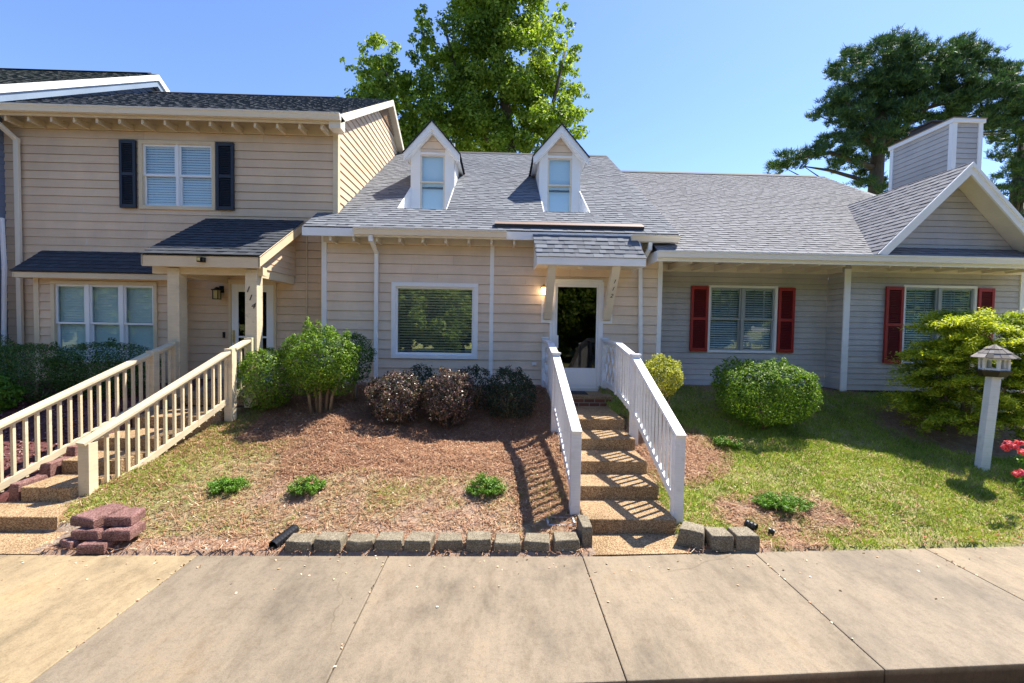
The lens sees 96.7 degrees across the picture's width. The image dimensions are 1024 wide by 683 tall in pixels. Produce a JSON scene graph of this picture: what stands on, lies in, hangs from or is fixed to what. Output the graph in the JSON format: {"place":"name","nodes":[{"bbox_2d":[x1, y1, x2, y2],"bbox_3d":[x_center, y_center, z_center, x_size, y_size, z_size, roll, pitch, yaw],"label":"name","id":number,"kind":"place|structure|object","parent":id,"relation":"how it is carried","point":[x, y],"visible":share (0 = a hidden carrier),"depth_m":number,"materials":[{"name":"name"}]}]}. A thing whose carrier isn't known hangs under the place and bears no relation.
{"place":"outdoors","nodes":[
{"label":"outdoors","id":0,"kind":"place"},
{"bbox_2d":[0,546,1023,682],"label":"sidewalk","id":1,"kind":"structure","parent":0,"point":[895,615],"depth_m":3.62,"materials":[{"name":"concrete"}]},
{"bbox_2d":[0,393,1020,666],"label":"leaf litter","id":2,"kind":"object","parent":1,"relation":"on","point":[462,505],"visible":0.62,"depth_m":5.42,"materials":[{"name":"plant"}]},
{"bbox_2d":[0,326,1023,557],"bbox_3d":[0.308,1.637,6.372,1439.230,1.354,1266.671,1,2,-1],"label":"ground","id":3,"kind":"structure","parent":0,"point":[966,442],"depth_m":5.90,"materials":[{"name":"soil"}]},
{"bbox_2d":[9,475,47,500],"bbox_3d":[-5.860,1.799,5.526,0.120,0.260,0.372,1,2,-1],"label":"scalloped edging","id":4,"kind":"object","parent":3,"relation":"on","point":[15,491],"visible":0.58,"depth_m":5.37,"materials":[{"name":"red concrete"}]},
{"bbox_2d":[39,456,70,477],"bbox_3d":[-5.876,1.659,5.884,0.130,0.270,0.344,1,2,-1],"label":"scalloped edging","id":5,"kind":"object","parent":3,"relation":"on","point":[52,468],"visible":0.51,"depth_m":5.76,"materials":[{"name":"red concrete"}]},
{"bbox_2d":[66,444,77,456],"bbox_3d":[-5.886,1.527,6.244,0.128,0.263,0.376,1,2,-1],"label":"scalloped edging","id":6,"kind":"object","parent":3,"relation":"on","point":[71,450],"visible":0.3,"depth_m":6.06,"materials":[{"name":"red concrete"}]},
{"bbox_2d":[59,536,86,549],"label":"retaining block","id":7,"kind":"object","parent":3,"relation":"on","point":[68,543],"depth_m":4.56,"materials":[{"name":"red concrete"}]},
{"bbox_2d":[0,68,177,371],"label":"townhouse","id":8,"kind":"structure","parent":3,"relation":"on","point":[17,84],"depth_m":10.30,"materials":[{"name":"white wood"}]},
{"bbox_2d":[0,381,195,490],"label":"red mulch","id":9,"kind":"object","parent":3,"relation":"on","point":[33,448],"visible":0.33,"depth_m":7.31,"materials":[{"name":"red wood"}]},
{"bbox_2d":[0,334,21,378],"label":"hedge shrub","id":10,"kind":"object","parent":9,"relation":"on","point":[5,342],"visible":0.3,"depth_m":8.74,"materials":[{"name":"green plant"}]},
{"bbox_2d":[0,375,28,412],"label":"leafy shrub","id":11,"kind":"object","parent":9,"relation":"on","point":[17,392],"visible":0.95,"depth_m":7.52,"materials":[{"name":"green plant"}]},
{"bbox_2d":[0,341,88,402],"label":"hedge shrub","id":12,"kind":"object","parent":9,"relation":"on","point":[9,358],"visible":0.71,"depth_m":7.94,"materials":[{"name":"green plant"}]},
{"bbox_2d":[45,337,161,398],"bbox_3d":[-7.408,0.503,8.303,1.887,1.156,1.112,1,2,-1],"label":"hedge shrub","id":13,"kind":"object","parent":9,"relation":"on","point":[108,359],"visible":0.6,"depth_m":8.08,"materials":[{"name":"green plant"}]},
{"bbox_2d":[76,539,122,554],"bbox_3d":[-4.165,2.049,4.623,0.263,0.104,0.278,1,2,-1],"label":"retaining block","id":14,"kind":"object","parent":3,"relation":"on","point":[100,546],"depth_m":4.50,"materials":[{"name":"red concrete"}]},
{"bbox_2d":[71,524,112,540],"bbox_3d":[-4.303,1.946,4.710,0.285,0.100,0.295,1,2,-1],"label":"retaining block","id":15,"kind":"object","parent":14,"relation":"on","point":[84,533],"depth_m":4.58,"materials":[{"name":"red concrete"}]},
{"bbox_2d":[70,503,127,528],"bbox_3d":[-4.352,1.839,4.833,0.303,0.104,0.392,1,2,12],"label":"retaining block","id":16,"kind":"object","parent":15,"relation":"on","point":[93,518],"depth_m":4.70,"materials":[{"name":"red concrete"}]},
{"bbox_2d":[101,520,145,540],"bbox_3d":[-3.989,1.949,4.711,0.278,0.104,0.281,1,2,-1],"label":"retaining block","id":17,"kind":"object","parent":14,"relation":"on","point":[123,533],"depth_m":4.58,"materials":[{"name":"red concrete"}]},
{"bbox_2d":[104,507,145,526],"bbox_3d":[-4.055,1.846,4.804,0.271,0.101,0.276,1,2,-1],"label":"retaining block","id":18,"kind":"object","parent":17,"relation":"on","point":[129,516],"depth_m":4.71,"materials":[{"name":"red concrete"}]},
{"bbox_2d":[0,405,244,554],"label":"entry steps","id":19,"kind":"structure","parent":3,"relation":"on","point":[35,508],"depth_m":5.35,"materials":[{"name":"beige concrete"}]},
{"bbox_2d":[0,342,179,492],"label":"stair railing","id":20,"kind":"object","parent":19,"relation":"on","point":[150,358],"visible":0.72,"depth_m":6.31,"materials":[{"name":"beige paint"}]},
{"bbox_2d":[75,337,254,495],"bbox_3d":[-4.801,1.004,6.659,0.194,2.070,2.616,1,2,14],"label":"stair railing","id":21,"kind":"object","parent":19,"relation":"on","point":[87,464],"visible":0.84,"depth_m":6.38,"materials":[{"name":"beige paint"}]},
{"bbox_2d":[120,419,132,430],"bbox_3d":[-5.893,1.256,6.946,0.122,0.264,0.367,1,2,-1],"label":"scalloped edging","id":22,"kind":"object","parent":3,"relation":"on","point":[122,426],"visible":0.12,"depth_m":6.86,"materials":[{"name":"red concrete"}]},
{"bbox_2d":[160,396,167,408],"bbox_3d":[-5.914,0.986,7.663,0.117,0.263,0.373,1,2,-1],"label":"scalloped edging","id":23,"kind":"object","parent":3,"relation":"on","point":[161,403],"visible":0.01,"depth_m":7.63,"materials":[{"name":"red concrete"}]},
{"bbox_2d":[0,91,406,405],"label":"townhouse","id":24,"kind":"structure","parent":3,"relation":"on","point":[257,181],"depth_m":9.17,"materials":[{"name":"beige"}]},
{"bbox_2d":[50,280,162,365],"bbox_3d":[-7.945,-0.359,9.073,2.020,1.640,0.440,1,2,-1],"label":"window","id":25,"kind":"structure","parent":24,"relation":"in","point":[81,311],"depth_m":8.94,"materials":[{"name":"white glass"}]},
{"bbox_2d":[138,139,215,210],"bbox_3d":[-6.766,-3.363,9.397,1.520,1.380,0.440,1,2,-1],"label":"window","id":26,"kind":"structure","parent":24,"relation":"in","point":[185,174],"depth_m":9.27,"materials":[{"name":"white glass"}]},
{"bbox_2d":[228,279,277,382],"bbox_3d":[-5.324,-0.200,9.366,1.000,2.130,0.175,1,2,-1],"label":"door","id":27,"kind":"structure","parent":24,"relation":"in","point":[236,287],"depth_m":9.33,"materials":[{"name":"white wood"}]},
{"bbox_2d":[207,474,252,493],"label":"juniper plant","id":28,"kind":"object","parent":3,"relation":"on","point":[225,484],"visible":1,"depth_m":5.58,"materials":[{"name":"green plant"}]},
{"bbox_2d":[237,347,296,410],"bbox_3d":[-4.253,0.656,7.940,0.929,1.142,1.076,1,2,-1],"label":"hedge shrub","id":29,"kind":"object","parent":3,"relation":"on","point":[274,362],"visible":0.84,"depth_m":7.69,"materials":[{"name":"green plant"}]},
{"bbox_2d":[269,524,298,548],"bbox_3d":[-2.386,2.051,4.774,0.116,0.148,0.339,1,2,13],"label":"drain pipe","id":30,"kind":"object","parent":3,"relation":"on","point":[280,539],"visible":0.9,"depth_m":4.72,"materials":[{"name":"black plastic"}]},
{"bbox_2d":[285,533,317,551],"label":"edging block","id":31,"kind":"object","parent":3,"relation":"on","point":[301,542],"depth_m":4.59,"materials":[{"name":"concrete"}]},
{"bbox_2d":[285,474,327,494],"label":"juniper plant","id":32,"kind":"object","parent":3,"relation":"on","point":[308,484],"visible":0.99,"depth_m":5.56,"materials":[{"name":"green plant"}]},
{"bbox_2d":[279,317,363,413],"bbox_3d":[-3.250,0.423,7.763,1.312,1.700,1.164,1,2,-1],"label":"topiary shrub","id":33,"kind":"object","parent":3,"relation":"on","point":[329,380],"visible":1,"depth_m":7.62,"materials":[{"name":"green plant"}]},
{"bbox_2d":[314,532,347,552],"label":"edging block","id":34,"kind":"object","parent":3,"relation":"on","point":[327,542],"depth_m":4.60,"materials":[{"name":"concrete"}]},
{"bbox_2d":[333,331,376,400],"bbox_3d":[-2.846,0.460,8.304,0.709,1.310,0.879,1,2,-1],"label":"holly shrub","id":35,"kind":"object","parent":3,"relation":"on","point":[371,355],"visible":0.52,"depth_m":8.24,"materials":[{"name":"green plant"}]},
{"bbox_2d":[346,533,375,551],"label":"edging block","id":36,"kind":"object","parent":3,"relation":"on","point":[358,542],"depth_m":4.62,"materials":[{"name":"concrete"}]},
{"bbox_2d":[374,531,403,550],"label":"edging block","id":37,"kind":"object","parent":3,"relation":"on","point":[390,541],"depth_m":4.61,"materials":[{"name":"concrete"}]},
{"bbox_2d":[362,368,424,422],"bbox_3d":[-1.969,0.924,7.718,1.020,0.942,1.009,2,2,29],"label":"fringe flower shrub","id":38,"kind":"object","parent":3,"relation":"on","point":[402,403],"visible":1,"depth_m":7.52,"materials":[{"name":"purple plant"}]},
{"bbox_2d":[404,532,434,551],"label":"edging block","id":39,"kind":"object","parent":3,"relation":"on","point":[420,541],"depth_m":4.62,"materials":[{"name":"concrete"}]},
{"bbox_2d":[401,363,439,402],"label":"fringe flower shrub","id":40,"kind":"object","parent":3,"relation":"on","point":[419,367],"visible":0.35,"depth_m":8.24,"materials":[{"name":"green plant"}]},
{"bbox_2d":[418,366,475,428],"bbox_3d":[-1.068,0.965,7.785,0.909,1.096,0.992,3,3,40],"label":"fringe flower shrub","id":41,"kind":"object","parent":3,"relation":"on","point":[455,381],"visible":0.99,"depth_m":7.58,"materials":[{"name":"dry brown leaf"},{"name":"brown twigs"}]},
{"bbox_2d":[436,532,462,551],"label":"edging block","id":42,"kind":"object","parent":3,"relation":"on","point":[452,541],"depth_m":4.66,"materials":[{"name":"concrete"}]},
{"bbox_2d":[335,0,593,152],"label":"broadleaf tree","id":43,"kind":"object","parent":3,"relation":"on","point":[471,84],"visible":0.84,"depth_m":21.91,"materials":[{"name":"green plant"}]},
{"bbox_2d":[451,364,499,409],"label":"fringe flower shrub","id":44,"kind":"object","parent":3,"relation":"on","point":[480,382],"visible":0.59,"depth_m":8.22,"materials":[{"name":"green plant"}]},
{"bbox_2d":[466,531,490,552],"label":"edging block","id":45,"kind":"object","parent":3,"relation":"on","point":[477,541],"depth_m":4.65,"materials":[{"name":"concrete"}]},
{"bbox_2d":[463,472,506,496],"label":"juniper plant","id":46,"kind":"object","parent":3,"relation":"on","point":[488,481],"visible":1,"depth_m":5.64,"materials":[{"name":"green plant"}]},
{"bbox_2d":[302,119,680,390],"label":"townhouse","id":47,"kind":"structure","parent":3,"relation":"on","point":[511,258],"depth_m":9.23,"materials":[{"name":"beige"}]},
{"bbox_2d":[391,282,477,358],"bbox_3d":[-1.562,-0.423,9.367,1.735,1.530,0.450,1,2,-1],"label":"window","id":48,"kind":"structure","parent":47,"relation":"in","point":[437,320],"depth_m":9.25,"materials":[{"name":"white glass"}]},
{"bbox_2d":[552,279,602,388],"bbox_3d":[1.308,-0.147,9.265,1.015,2.230,0.175,1,2,-1],"label":"door","id":49,"kind":"structure","parent":47,"relation":"in","point":[576,302],"depth_m":9.25,"materials":[{"name":"white plastic"}]},
{"bbox_2d":[494,533,520,552],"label":"edging block","id":50,"kind":"object","parent":3,"relation":"on","point":[508,542],"depth_m":4.65,"materials":[{"name":"concrete"}]},
{"bbox_2d":[483,364,536,418],"bbox_3d":[-0.014,0.896,8.031,0.942,0.970,0.935,2,2,20],"label":"fringe flower shrub","id":51,"kind":"object","parent":3,"relation":"on","point":[517,380],"visible":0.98,"depth_m":7.90,"materials":[{"name":"green plant"}]},
{"bbox_2d":[523,533,549,552],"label":"edging block","id":52,"kind":"object","parent":3,"relation":"on","point":[534,542],"depth_m":4.67,"materials":[{"name":"concrete"}]},
{"bbox_2d":[57,384,1023,548],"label":"grass","id":53,"kind":"structure","parent":3,"relation":"on","point":[984,495],"depth_m":6.33,"materials":[{"name":"green plant"}]},
{"bbox_2d":[546,516,575,525],"bbox_3d":[0.552,2.054,5.192,0.320,0.050,0.160,1,2,-1],"label":"splash tray","id":54,"kind":"object","parent":3,"relation":"on","point":[572,524],"visible":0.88,"depth_m":5.13,"materials":[{"name":"white plastic"}]},
{"bbox_2d":[552,531,579,551],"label":"edging block","id":55,"kind":"object","parent":3,"relation":"on","point":[567,541],"depth_m":4.68,"materials":[{"name":"concrete"}]},
{"bbox_2d":[576,515,591,547],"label":"edging block","id":56,"kind":"object","parent":3,"relation":"on","point":[584,527],"depth_m":4.78,"materials":[{"name":"concrete"}]},
{"bbox_2d":[571,391,691,555],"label":"entry steps","id":57,"kind":"structure","parent":3,"relation":"on","point":[624,509],"depth_m":5.72,"materials":[{"name":"brown concrete"}]},
{"bbox_2d":[541,337,581,514],"bbox_3d":[0.699,1.043,7.279,0.143,2.130,4.048,1,2,-1],"label":"stair railing","id":58,"kind":"object","parent":57,"relation":"on","point":[565,424],"visible":0.95,"depth_m":6.21,"materials":[{"name":"white paint"}]},
{"bbox_2d":[570,391,587,394],"bbox_3d":[1.169,1.009,8.994,0.600,0.012,0.400,1,2,-1],"label":"doormat","id":59,"kind":"object","parent":57,"relation":"on","point":[579,392],"visible":0.57,"depth_m":8.97,"materials":[{"name":"black rubber"}]},
{"bbox_2d":[600,338,686,523],"bbox_3d":[1.879,1.064,7.250,0.160,2.130,4.171,1,2,-1],"label":"stair railing","id":60,"kind":"object","parent":57,"relation":"on","point":[636,384],"visible":0.93,"depth_m":6.24,"materials":[{"name":"white paint"}]},
{"bbox_2d":[644,353,683,424],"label":"holly shrub","id":61,"kind":"object","parent":3,"relation":"on","point":[664,374],"visible":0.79,"depth_m":7.50,"materials":[{"name":"yellow plant"}]},
{"bbox_2d":[678,521,704,549],"bbox_3d":[1.945,2.094,4.928,0.255,0.195,0.259,2,2,25],"label":"edging block","id":62,"kind":"object","parent":3,"relation":"on","point":[692,534],"depth_m":4.84,"materials":[{"name":"concrete"}]},
{"bbox_2d":[704,526,733,551],"bbox_3d":[2.200,2.111,4.865,0.242,0.175,0.243,1,2,-1],"label":"edging block","id":63,"kind":"object","parent":3,"relation":"on","point":[718,539],"depth_m":4.76,"materials":[{"name":"concrete"}]},
{"bbox_2d":[712,433,743,448],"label":"juniper plant","id":64,"kind":"object","parent":3,"relation":"on","point":[722,441],"visible":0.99,"depth_m":7.08,"materials":[{"name":"green plant"}]},
{"bbox_2d":[727,527,759,550],"bbox_3d":[2.473,2.115,4.884,0.251,0.174,0.232,1,2,-1],"label":"edging block","id":65,"kind":"object","parent":3,"relation":"on","point":[746,538],"depth_m":4.78,"materials":[{"name":"concrete"}]},
{"bbox_2d":[744,519,757,530],"bbox_3d":[2.728,2.098,5.198,0.100,0.107,0.130,-1,2,-36],"label":"drain pipe","id":66,"kind":"object","parent":3,"relation":"on","point":[751,525],"visible":0.94,"depth_m":5.17,"materials":[{"name":"black plastic"}]},
{"bbox_2d":[709,356,823,429],"bbox_3d":[4.379,0.903,7.946,1.774,1.312,1.507,1,2,-1],"label":"boxwood shrub","id":67,"kind":"object","parent":3,"relation":"on","point":[753,386],"visible":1,"depth_m":7.64,"materials":[{"name":"green plant"}]},
{"bbox_2d":[768,527,774,534],"bbox_3d":[2.912,2.127,5.104,0.067,0.073,0.070,3,3,38],"label":"drain pipe","id":68,"kind":"object","parent":3,"relation":"on","point":[771,531],"visible":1,"depth_m":5.09,"materials":[{"name":"black plastic"}]},
{"bbox_2d":[750,491,817,512],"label":"juniper plant","id":69,"kind":"object","parent":3,"relation":"on","point":[769,500],"visible":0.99,"depth_m":5.55,"materials":[{"name":"green plant"}]},
{"bbox_2d":[620,117,1023,393],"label":"townhouse","id":70,"kind":"structure","parent":3,"relation":"on","point":[756,266],"depth_m":9.82,"materials":[{"name":"grey"}]},
{"bbox_2d":[707,285,777,352],"bbox_3d":[5.005,-0.490,10.112,1.520,1.460,0.460,1,2,-1],"label":"window","id":71,"kind":"structure","parent":70,"relation":"in","point":[736,317],"depth_m":9.99,"materials":[{"name":"white glass"}]},
{"bbox_2d":[899,285,977,364],"bbox_3d":[8.900,-0.347,9.717,1.570,1.650,0.460,1,2,-1],"label":"window","id":72,"kind":"structure","parent":70,"relation":"in","point":[918,299],"depth_m":9.58,"materials":[{"name":"glass"}]},
{"bbox_2d":[762,23,1023,194],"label":"pine tree","id":73,"kind":"object","parent":3,"relation":"on","point":[876,93],"visible":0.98,"depth_m":23.06,"materials":[{"name":"green plant"}]},
{"bbox_2d":[876,306,1023,441],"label":"golden cypress shrub","id":74,"kind":"object","parent":3,"relation":"on","point":[942,358],"visible":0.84,"depth_m":7.57,"materials":[{"name":"green plant"}]},
{"bbox_2d":[970,344,1020,470],"bbox_3d":[7.043,1.010,6.678,0.532,1.935,0.505,1,2,-1],"label":"lamp post","id":75,"kind":"object","parent":3,"relation":"on","point":[988,415],"visible":0.98,"depth_m":6.63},
{"bbox_2d":[983,128,1023,216],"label":"pine tree","id":76,"kind":"object","parent":3,"relation":"on","point":[1013,185],"visible":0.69,"depth_m":26.53,"materials":[{"name":"green plant"}]},
{"bbox_2d":[1001,440,1023,494],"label":"rose bush","id":77,"kind":"object","parent":3,"relation":"on","point":[1019,473],"visible":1,"depth_m":5.69,"materials":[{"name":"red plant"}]},
{"bbox_2d":[0,0,1023,296],"label":"sky","id":78,"kind":"structure","parent":0,"point":[706,86],"materials":[{"name":"blue"}]}
]}

